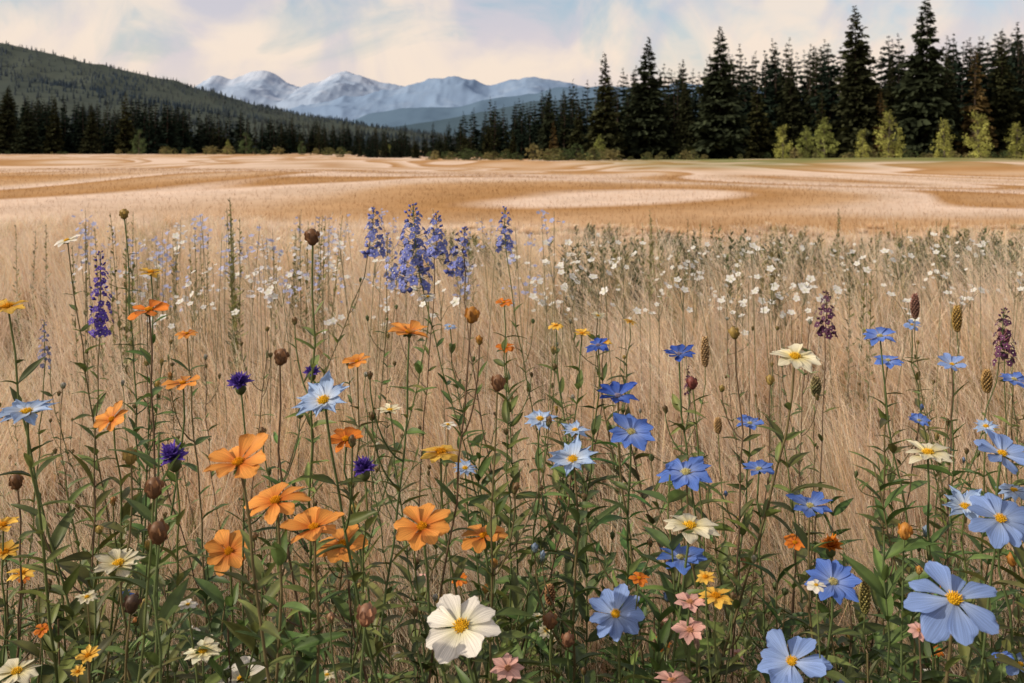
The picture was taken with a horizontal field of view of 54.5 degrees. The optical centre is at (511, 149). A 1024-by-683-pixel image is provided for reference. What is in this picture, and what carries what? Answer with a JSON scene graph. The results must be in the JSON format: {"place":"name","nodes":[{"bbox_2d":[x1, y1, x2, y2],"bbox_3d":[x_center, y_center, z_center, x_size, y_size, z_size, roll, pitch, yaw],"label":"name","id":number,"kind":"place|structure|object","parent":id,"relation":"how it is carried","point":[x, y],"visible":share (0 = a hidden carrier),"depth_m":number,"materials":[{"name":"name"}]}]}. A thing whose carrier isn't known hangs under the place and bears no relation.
{"place":"outdoors","nodes":[
{"label":"outdoors","id":0,"kind":"place"},
{"bbox_2d":[0,75,398,145],"bbox_3d":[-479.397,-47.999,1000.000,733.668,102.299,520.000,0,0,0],"label":"wooded hill","id":1,"kind":"structure","parent":0,"point":[5,81],"depth_m":969.98,"materials":[{"name":"green plant"}]},
{"bbox_2d":[0,43,455,142],"bbox_3d":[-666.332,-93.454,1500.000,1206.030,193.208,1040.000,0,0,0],"label":"wooded hill","id":2,"kind":"structure","parent":0,"point":[17,52],"depth_m":1435.13,"materials":[{"name":"green plant"}]},
{"bbox_2d":[0,41,468,149],"bbox_3d":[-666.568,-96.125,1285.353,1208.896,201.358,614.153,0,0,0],"label":"hillside forest","id":3,"kind":"object","parent":2,"relation":"on","point":[326,118],"visible":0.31,"depth_m":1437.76,"materials":[{"name":"green plant"}]},
{"bbox_2d":[193,70,404,109],"bbox_3d":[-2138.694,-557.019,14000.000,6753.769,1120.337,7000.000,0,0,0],"label":"snow mountains","id":4,"kind":"structure","parent":0,"point":[265,88],"depth_m":13392.51,"materials":[{"name":"white snow"}]},
{"bbox_2d":[285,76,699,120],"bbox_3d":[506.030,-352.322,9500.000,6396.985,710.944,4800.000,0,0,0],"label":"blue mountains","id":5,"kind":"structure","parent":0,"point":[453,91],"depth_m":9192.45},
{"bbox_2d":[0,204,1023,682],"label":"dry meadow grass","id":6,"kind":"structure","parent":0,"point":[714,372],"depth_m":3.53,"materials":[{"name":"beige plant"}]},
{"bbox_2d":[0,152,1023,682],"bbox_3d":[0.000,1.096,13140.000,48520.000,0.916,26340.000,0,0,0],"label":"meadow ground","id":7,"kind":"structure","parent":0,"point":[806,170],"depth_m":23.91,"materials":[{"name":"beige plant"}]},
{"bbox_2d":[0,85,19,153],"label":"spruce tree","id":8,"kind":"object","parent":7,"relation":"on","point":[7,133],"visible":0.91,"depth_m":221.21,"materials":[{"name":"green plant"}]},
{"bbox_2d":[0,399,80,682],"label":"pale blue flower","id":9,"kind":"object","parent":7,"relation":"on","point":[17,410],"visible":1,"depth_m":1.06,"materials":[{"name":"green plant"}]},
{"bbox_2d":[0,298,164,682],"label":"yellow daisy flower","id":10,"kind":"object","parent":7,"relation":"on","point":[72,609],"visible":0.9,"depth_m":1.13,"materials":[{"name":"green plant"}]},
{"bbox_2d":[54,234,132,593],"bbox_3d":[-0.827,0.662,1.971,0.126,0.997,0.173,0,0,32],"label":"white cosmos flower","id":11,"kind":"object","parent":7,"relation":"on","point":[84,367],"visible":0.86,"depth_m":1.97,"materials":[{"name":"green plant"}]},
{"bbox_2d":[76,251,113,674],"bbox_3d":[-0.733,0.668,1.739,0.073,0.983,0.074,0,0,21],"label":"violet salvia","id":12,"kind":"object","parent":7,"relation":"on","point":[100,318],"visible":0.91,"depth_m":1.75,"materials":[{"name":"purple plant"}]},
{"bbox_2d":[56,400,146,655],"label":"orange cosmos flower","id":13,"kind":"object","parent":7,"relation":"on","point":[103,420],"visible":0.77,"depth_m":1.33,"materials":[{"name":"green plant"}]},
{"bbox_2d":[69,446,149,682],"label":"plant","id":14,"kind":"object","parent":7,"relation":"on","point":[129,459],"visible":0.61,"depth_m":1.07,"materials":[{"name":"green plant"}]},
{"bbox_2d":[94,548,149,682],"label":"cream daisy flower","id":15,"kind":"object","parent":7,"relation":"on","point":[109,564],"visible":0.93,"depth_m":1.06,"materials":[{"name":"beige plant"}]},
{"bbox_2d":[113,209,166,666],"bbox_3d":[-0.654,0.631,1.760,0.097,1.058,0.085,0,0,26],"label":"yellow bud plant","id":16,"kind":"object","parent":7,"relation":"on","point":[123,213],"visible":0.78,"depth_m":1.75,"materials":[{"name":"green plant"}]},
{"bbox_2d":[116,476,168,682],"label":"brown bud plant","id":17,"kind":"object","parent":7,"relation":"on","point":[154,486],"visible":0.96,"depth_m":0.87,"materials":[{"name":"green plant"}]},
{"bbox_2d":[109,267,182,674],"bbox_3d":[-0.615,0.678,1.668,0.122,0.964,0.151,0,0,-18],"label":"yellow daisy flower","id":18,"kind":"object","parent":7,"relation":"on","point":[153,272],"visible":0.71,"depth_m":1.66,"materials":[{"name":"green plant"}]},
{"bbox_2d":[127,299,187,677],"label":"orange cosmos flower","id":19,"kind":"object","parent":7,"relation":"on","point":[150,311],"visible":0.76,"depth_m":1.25,"materials":[{"name":"green plant"}]},
{"bbox_2d":[118,374,199,664],"bbox_3d":[-0.500,0.729,1.321,0.170,0.864,0.116,0,0,39],"label":"orange cosmos flower","id":20,"kind":"object","parent":7,"relation":"on","point":[170,384],"visible":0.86,"depth_m":1.31,"materials":[{"name":"green plant"}]},
{"bbox_2d":[141,518,186,682],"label":"brown bud plant","id":21,"kind":"object","parent":7,"relation":"on","point":[157,532],"visible":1,"depth_m":0.78,"materials":[{"name":"green plant"}]},
{"bbox_2d":[147,439,209,682],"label":"violet cornflower","id":22,"kind":"object","parent":7,"relation":"on","point":[170,453],"visible":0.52,"depth_m":1.06,"materials":[{"name":"green plant"}]},
{"bbox_2d":[168,329,230,680],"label":"orange cosmos flower","id":23,"kind":"object","parent":7,"relation":"on","point":[199,440],"visible":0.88,"depth_m":1.67,"materials":[{"name":"green plant"}]},
{"bbox_2d":[204,529,272,680],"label":"orange cosmos flower","id":24,"kind":"object","parent":7,"relation":"on","point":[222,559],"visible":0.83,"depth_m":1.15,"materials":[{"name":"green plant"}]},
{"bbox_2d":[203,433,294,682],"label":"orange cosmos flower","id":25,"kind":"object","parent":7,"relation":"on","point":[246,465],"visible":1,"depth_m":0.86,"materials":[{"name":"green plant"}]},
{"bbox_2d":[220,371,302,681],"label":"violet cornflower","id":26,"kind":"object","parent":7,"relation":"on","point":[238,381],"visible":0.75,"depth_m":1.14,"materials":[{"name":"green plant"}]},
{"bbox_2d":[235,482,311,682],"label":"orange cosmos flower","id":27,"kind":"object","parent":7,"relation":"on","point":[271,499],"visible":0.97,"depth_m":0.94,"materials":[{"name":"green plant"}]},
{"bbox_2d":[252,348,329,675],"bbox_3d":[-0.223,0.687,1.119,0.081,0.947,0.133,0,0,34],"label":"brown bud plant","id":28,"kind":"object","parent":7,"relation":"on","point":[282,355],"visible":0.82,"depth_m":1.08,"materials":[{"name":"green plant"}]},
{"bbox_2d":[258,228,343,682],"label":"brown bud plant","id":29,"kind":"object","parent":7,"relation":"on","point":[311,235],"visible":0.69,"depth_m":1.08,"materials":[{"name":"green plant"}]},
{"bbox_2d":[60,208,564,547],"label":"pale blue wildflowers","id":30,"kind":"object","parent":7,"relation":"on","point":[221,268],"visible":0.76,"depth_m":3.63,"materials":[{"name":"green plant"}]},
{"bbox_2d":[280,506,344,682],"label":"orange cosmos flower","id":31,"kind":"object","parent":7,"relation":"on","point":[307,519],"visible":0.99,"depth_m":0.99,"materials":[{"name":"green plant"}]},
{"bbox_2d":[250,207,386,572],"bbox_3d":[-0.423,0.642,2.187,0.294,1.037,0.068,0,0,-8],"label":"blue larkspur","id":32,"kind":"object","parent":7,"relation":"on","point":[371,251],"visible":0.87,"depth_m":2.19,"materials":[{"name":"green plant"}]},
{"bbox_2d":[307,524,367,682],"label":"orange cosmos flower","id":33,"kind":"object","parent":7,"relation":"on","point":[343,607],"visible":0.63,"depth_m":1.11,"materials":[{"name":"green plant"}]},
{"bbox_2d":[297,353,387,682],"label":"orange cosmos flower","id":34,"kind":"object","parent":7,"relation":"on","point":[357,363],"visible":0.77,"depth_m":1.54,"materials":[{"name":"green plant"}]},
{"bbox_2d":[292,370,412,682],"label":"pale blue flower","id":35,"kind":"object","parent":7,"relation":"on","point":[322,394],"visible":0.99,"depth_m":1.05,"materials":[{"name":"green plant"}]},
{"bbox_2d":[328,455,390,682],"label":"violet cornflower","id":36,"kind":"object","parent":7,"relation":"on","point":[364,467],"visible":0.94,"depth_m":1.07,"materials":[{"name":"green plant"}]},
{"bbox_2d":[331,427,424,682],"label":"orange cosmos flower","id":37,"kind":"object","parent":7,"relation":"on","point":[340,436],"visible":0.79,"depth_m":1.32,"materials":[{"name":"green plant"}]},
{"bbox_2d":[322,293,436,651],"bbox_3d":[-0.273,0.724,2.018,0.240,0.873,0.101,0,0,0],"label":"white cosmos flower","id":38,"kind":"object","parent":7,"relation":"on","point":[418,365],"visible":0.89,"depth_m":2.02,"materials":[{"name":"green plant"}]},
{"bbox_2d":[363,320,428,676],"bbox_3d":[-0.159,0.682,1.121,0.121,0.956,0.176,0,0,0],"label":"orange cosmos flower","id":39,"kind":"object","parent":7,"relation":"on","point":[405,330],"visible":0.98,"depth_m":1.17,"materials":[{"name":"green plant"}]},
{"bbox_2d":[376,403,435,682],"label":"cream daisy flower","id":40,"kind":"object","parent":7,"relation":"on","point":[406,573],"visible":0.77,"depth_m":1.52,"materials":[{"name":"green plant"}]},
{"bbox_2d":[395,211,448,598],"bbox_3d":[-0.186,0.644,2.148,0.085,1.032,0.164,0,0,-39],"label":"blue larkspur","id":41,"kind":"object","parent":7,"relation":"on","point":[435,237],"visible":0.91,"depth_m":2.11,"materials":[{"name":"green plant"}]},
{"bbox_2d":[393,503,487,682],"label":"orange cosmos flower","id":42,"kind":"object","parent":7,"relation":"on","point":[429,529],"visible":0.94,"depth_m":0.95,"materials":[{"name":"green plant"}]},
{"bbox_2d":[391,202,508,644],"bbox_3d":[-0.121,0.633,2.014,0.246,1.055,0.087,0,0,-12],"label":"blue larkspur","id":43,"kind":"object","parent":7,"relation":"on","point":[407,252],"visible":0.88,"depth_m":2.00,"materials":[{"name":"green plant"}]},
{"bbox_2d":[404,306,497,682],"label":"orange bud plant","id":44,"kind":"object","parent":7,"relation":"on","point":[471,314],"visible":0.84,"depth_m":1.08,"materials":[{"name":"green plant"}]},
{"bbox_2d":[420,445,504,682],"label":"yellow daisy flower","id":45,"kind":"object","parent":7,"relation":"on","point":[440,453],"visible":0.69,"depth_m":1.13,"materials":[{"name":"green plant"}]},
{"bbox_2d":[426,593,500,682],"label":"white cosmos flower","id":46,"kind":"object","parent":7,"relation":"on","point":[455,641],"visible":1,"depth_m":0.87,"materials":[{"name":"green plant"}]},
{"bbox_2d":[443,226,507,616],"bbox_3d":[-0.065,0.660,2.059,0.191,1.000,0.076,0,0,32],"label":"blue larkspur","id":47,"kind":"object","parent":7,"relation":"on","point":[457,263],"visible":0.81,"depth_m":2.08,"materials":[{"name":"green plant"}]},
{"bbox_2d":[461,524,547,682],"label":"orange cosmos flower","id":48,"kind":"object","parent":7,"relation":"on","point":[478,544],"visible":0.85,"depth_m":1.09,"materials":[{"name":"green plant"}]},
{"bbox_2d":[467,374,551,682],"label":"brown bud plant","id":49,"kind":"object","parent":7,"relation":"on","point":[498,382],"visible":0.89,"depth_m":1.07,"materials":[{"name":"green plant"}]},
{"bbox_2d":[0,22,1023,158],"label":"spruce forest","id":50,"kind":"object","parent":7,"relation":"on","point":[173,133],"visible":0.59,"depth_m":153.58,"materials":[{"name":"green plant"}]},
{"bbox_2d":[0,406,1023,682],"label":"leafy undergrowth","id":51,"kind":"object","parent":7,"relation":"on","point":[878,584],"visible":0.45,"depth_m":1.29,"materials":[{"name":"green plant"}]},
{"bbox_2d":[0,312,1023,682],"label":"budding wildflower stems","id":52,"kind":"object","parent":7,"relation":"on","point":[376,484],"visible":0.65,"depth_m":1.92,"materials":[{"name":"green plant"}]},
{"bbox_2d":[481,298,543,654],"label":"orange cosmos flower","id":53,"kind":"object","parent":7,"relation":"on","point":[505,413],"visible":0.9,"depth_m":1.67,"materials":[{"name":"green plant"}]},
{"bbox_2d":[5,145,1023,160],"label":"forest edge shrubs","id":54,"kind":"object","parent":7,"relation":"on","point":[590,154],"visible":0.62,"depth_m":105.31,"materials":[{"name":"green plant"}]},
{"bbox_2d":[15,570,1013,682],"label":"meadow flowers","id":55,"kind":"object","parent":7,"relation":"on","point":[705,577],"visible":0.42,"depth_m":1.02,"materials":[{"name":"green plant"}]},
{"bbox_2d":[481,343,548,680],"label":"orange cosmos flower","id":56,"kind":"object","parent":7,"relation":"on","point":[505,518],"visible":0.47,"depth_m":1.73,"materials":[{"name":"green plant"}]},
{"bbox_2d":[10,198,1023,473],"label":"green meadow herbs","id":57,"kind":"object","parent":7,"relation":"on","point":[898,242],"visible":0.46,"depth_m":5.73,"materials":[{"name":"green plant"}]},
{"bbox_2d":[510,409,570,675],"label":"pale blue flower","id":58,"kind":"object","parent":7,"relation":"on","point":[538,419],"visible":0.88,"depth_m":1.41,"materials":[{"name":"green plant"}]},
{"bbox_2d":[503,420,589,678],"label":"pale blue flower","id":59,"kind":"object","parent":7,"relation":"on","point":[574,429],"visible":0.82,"depth_m":1.52,"materials":[{"name":"green plant"}]},
{"bbox_2d":[111,232,1023,588],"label":"white wildflowers","id":60,"kind":"object","parent":7,"relation":"on","point":[805,286],"visible":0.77,"depth_m":3.19,"materials":[{"name":"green plant"}]},
{"bbox_2d":[524,435,610,682],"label":"pale blue flower","id":61,"kind":"object","parent":7,"relation":"on","point":[571,455],"visible":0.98,"depth_m":1.16,"materials":[{"name":"green plant"}]},
{"bbox_2d":[538,337,619,670],"bbox_3d":[0.116,0.733,1.675,0.120,0.855,0.209,0,0,-14],"label":"deep blue flower","id":62,"kind":"object","parent":7,"relation":"on","point":[595,427],"visible":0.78,"depth_m":1.67,"materials":[{"name":"green plant"}]},
{"bbox_2d":[583,52,628,159],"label":"spruce tree","id":63,"kind":"object","parent":7,"relation":"on","point":[611,136],"visible":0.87,"depth_m":115.35,"materials":[{"name":"green plant"}]},
{"bbox_2d":[575,381,668,682],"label":"deep blue flower","id":64,"kind":"object","parent":7,"relation":"on","point":[617,390],"visible":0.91,"depth_m":1.31,"materials":[{"name":"green plant"}]},
{"bbox_2d":[589,413,663,682],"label":"blue flower","id":65,"kind":"object","parent":7,"relation":"on","point":[637,434],"visible":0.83,"depth_m":1.21,"materials":[{"name":"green plant"}]},
{"bbox_2d":[589,583,669,682],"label":"blue cosmos flower","id":66,"kind":"object","parent":7,"relation":"on","point":[616,622],"visible":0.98,"depth_m":1.03,"materials":[{"name":"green plant"}]},
{"bbox_2d":[580,540,706,682],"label":"blue flower","id":67,"kind":"object","parent":7,"relation":"on","point":[694,554],"visible":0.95,"depth_m":1.06,"materials":[{"name":"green plant"}]},
{"bbox_2d":[619,37,677,159],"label":"spruce tree","id":68,"kind":"object","parent":7,"relation":"on","point":[645,126],"visible":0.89,"depth_m":116.94,"materials":[{"name":"green plant"}]},
{"bbox_2d":[639,513,722,682],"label":"cream daisy flower","id":69,"kind":"object","parent":7,"relation":"on","point":[703,527],"visible":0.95,"depth_m":1.03,"materials":[{"name":"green plant"}]},
{"bbox_2d":[672,78,699,158],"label":"spruce tree","id":70,"kind":"object","parent":7,"relation":"on","point":[689,139],"visible":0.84,"depth_m":116.62,"materials":[{"name":"green plant"}]},
{"bbox_2d":[657,456,741,682],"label":"blue flower","id":71,"kind":"object","parent":7,"relation":"on","point":[679,472],"visible":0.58,"depth_m":1.12,"materials":[{"name":"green plant"}]},
{"bbox_2d":[662,344,740,682],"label":"deep blue flower","id":72,"kind":"object","parent":7,"relation":"on","point":[679,350],"visible":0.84,"depth_m":1.47,"materials":[{"name":"green plant"}]},
{"bbox_2d":[685,26,749,158],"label":"spruce tree","id":73,"kind":"object","parent":7,"relation":"on","point":[720,102],"visible":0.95,"depth_m":110.65,"materials":[{"name":"green plant"}]},
{"bbox_2d":[699,587,751,682],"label":"yellow daisy flower","id":74,"kind":"object","parent":7,"relation":"on","point":[718,599],"visible":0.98,"depth_m":1.00,"materials":[{"name":"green plant"}]},
{"bbox_2d":[705,414,765,679],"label":"blue flower","id":75,"kind":"object","parent":7,"relation":"on","point":[752,422],"visible":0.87,"depth_m":1.49,"materials":[{"name":"green plant"}]},
{"bbox_2d":[713,325,760,682],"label":"yellow bud plant","id":76,"kind":"object","parent":7,"relation":"on","point":[734,333],"visible":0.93,"depth_m":1.41,"materials":[{"name":"green plant"}]},
{"bbox_2d":[676,343,821,682],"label":"cream daisy flower","id":77,"kind":"object","parent":7,"relation":"on","point":[795,356],"visible":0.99,"depth_m":1.23,"materials":[{"name":"green plant"}]},
{"bbox_2d":[733,459,788,682],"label":"blue flower","id":78,"kind":"object","parent":7,"relation":"on","point":[759,467],"visible":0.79,"depth_m":1.32,"materials":[{"name":"green plant"}]},
{"bbox_2d":[744,72,779,158],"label":"spruce tree","id":79,"kind":"object","parent":7,"relation":"on","point":[761,146],"visible":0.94,"depth_m":117.33,"materials":[{"name":"green plant"}]},
{"bbox_2d":[772,60,813,158],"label":"spruce tree","id":80,"kind":"object","parent":7,"relation":"on","point":[791,116],"visible":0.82,"depth_m":118.46,"materials":[{"name":"green plant"}]},
{"bbox_2d":[757,629,844,682],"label":"blue cosmos flower","id":81,"kind":"object","parent":7,"relation":"on","point":[778,664],"visible":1,"depth_m":0.92,"materials":[{"name":"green plant"}]},
{"bbox_2d":[800,290,838,680],"bbox_3d":[0.570,0.714,1.871,0.125,0.893,0.053,0,0,-36],"label":"maroon salvia","id":82,"kind":"object","parent":7,"relation":"on","point":[825,330],"visible":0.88,"depth_m":1.89,"materials":[{"name":"green plant"}]},
{"bbox_2d":[782,491,857,679],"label":"blue flower","id":83,"kind":"object","parent":7,"relation":"on","point":[808,507],"visible":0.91,"depth_m":1.13,"materials":[{"name":"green plant"}]},
{"bbox_2d":[804,558,866,682],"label":"blue flower","id":84,"kind":"object","parent":7,"relation":"on","point":[839,578],"visible":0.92,"depth_m":1.01,"materials":[{"name":"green plant"}]},
{"bbox_2d":[828,5,895,157],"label":"spruce tree","id":85,"kind":"object","parent":7,"relation":"on","point":[860,93],"visible":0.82,"depth_m":113.28,"materials":[{"name":"green plant"}]},
{"bbox_2d":[837,413,931,682],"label":"blue flower","id":86,"kind":"object","parent":7,"relation":"on","point":[921,419],"visible":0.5,"depth_m":1.55,"materials":[{"name":"green plant"}]},
{"bbox_2d":[853,355,925,676],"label":"blue flower","id":87,"kind":"object","parent":7,"relation":"on","point":[889,362],"visible":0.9,"depth_m":1.63,"materials":[{"name":"green plant"}]},
{"bbox_2d":[863,327,943,682],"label":"blue flower","id":88,"kind":"object","parent":7,"relation":"on","point":[877,337],"visible":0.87,"depth_m":1.53,"materials":[{"name":"green plant"}]},
{"bbox_2d":[886,521,934,682],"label":"orange bud plant","id":89,"kind":"object","parent":7,"relation":"on","point":[905,531],"visible":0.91,"depth_m":1.07,"materials":[{"name":"green plant"}]},
{"bbox_2d":[875,0,965,157],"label":"spruce tree","id":90,"kind":"object","parent":7,"relation":"on","point":[924,109],"visible":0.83,"depth_m":109.89,"materials":[{"name":"green plant"}]},
{"bbox_2d":[906,440,980,678],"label":"cream daisy flower","id":91,"kind":"object","parent":7,"relation":"on","point":[928,450],"visible":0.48,"depth_m":1.17,"materials":[{"name":"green plant"}]},
{"bbox_2d":[904,561,998,682],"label":"blue cosmos flower","id":92,"kind":"object","parent":7,"relation":"on","point":[945,617],"visible":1,"depth_m":0.81,"materials":[{"name":"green plant"}]},
{"bbox_2d":[926,353,977,680],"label":"blue cosmos flower","id":93,"kind":"object","parent":7,"relation":"on","point":[947,358],"visible":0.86,"depth_m":1.60,"materials":[{"name":"green plant"}]},
{"bbox_2d":[910,307,1016,649],"bbox_3d":[0.809,0.722,1.815,0.207,0.876,0.076,0,0,0],"label":"maroon salvia","id":94,"kind":"object","parent":7,"relation":"on","point":[999,352],"visible":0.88,"depth_m":1.80,"materials":[{"name":"purple plant"}]},
{"bbox_2d":[922,485,1018,682],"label":"pale blue flower","id":95,"kind":"object","parent":7,"relation":"on","point":[959,503],"visible":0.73,"depth_m":1.15,"materials":[{"name":"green plant"}]},
{"bbox_2d":[953,52,1000,157],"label":"spruce tree","id":96,"kind":"object","parent":7,"relation":"on","point":[979,101],"visible":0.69,"depth_m":110.00,"materials":[{"name":"green plant"}]},
{"bbox_2d":[956,492,1023,682],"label":"blue cosmos flower","id":97,"kind":"object","parent":7,"relation":"on","point":[1004,527],"visible":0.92,"depth_m":0.95,"materials":[{"name":"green plant"}]},
{"bbox_2d":[967,429,1023,682],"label":"blue cosmos flower","id":98,"kind":"object","parent":7,"relation":"on","point":[1004,445],"visible":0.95,"depth_m":1.07,"materials":[{"name":"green plant"}]},
{"bbox_2d":[971,31,1023,158],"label":"spruce tree","id":99,"kind":"object","parent":7,"relation":"on","point":[1005,114],"visible":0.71,"depth_m":112.35,"materials":[{"name":"green plant"}]},
{"bbox_2d":[0,167,1023,268],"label":"field grass","id":100,"kind":"structure","parent":0,"point":[971,189],"depth_m":22.64,"materials":[{"name":"beige plant"}]},
{"bbox_2d":[0,455,1023,682],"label":"green meadow grass","id":101,"kind":"structure","parent":0,"point":[402,640],"depth_m":2.14,"materials":[{"name":"green plant"}]},
{"bbox_2d":[0,0,1023,91],"label":"sky","id":102,"kind":"structure","parent":0,"point":[301,42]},
{"bbox_2d":[385,95,698,141],"bbox_3d":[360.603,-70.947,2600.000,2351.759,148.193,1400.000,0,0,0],"label":"rolling hills","id":103,"kind":"structure","parent":0,"point":[440,126],"depth_m":2504.88,"materials":[{"name":"blue plant"}]},
{"bbox_2d":[352,84,760,127],"bbox_3d":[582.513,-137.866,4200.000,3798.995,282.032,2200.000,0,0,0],"label":"distant hills","id":104,"kind":"structure","parent":0,"point":[400,117],"depth_m":4092.91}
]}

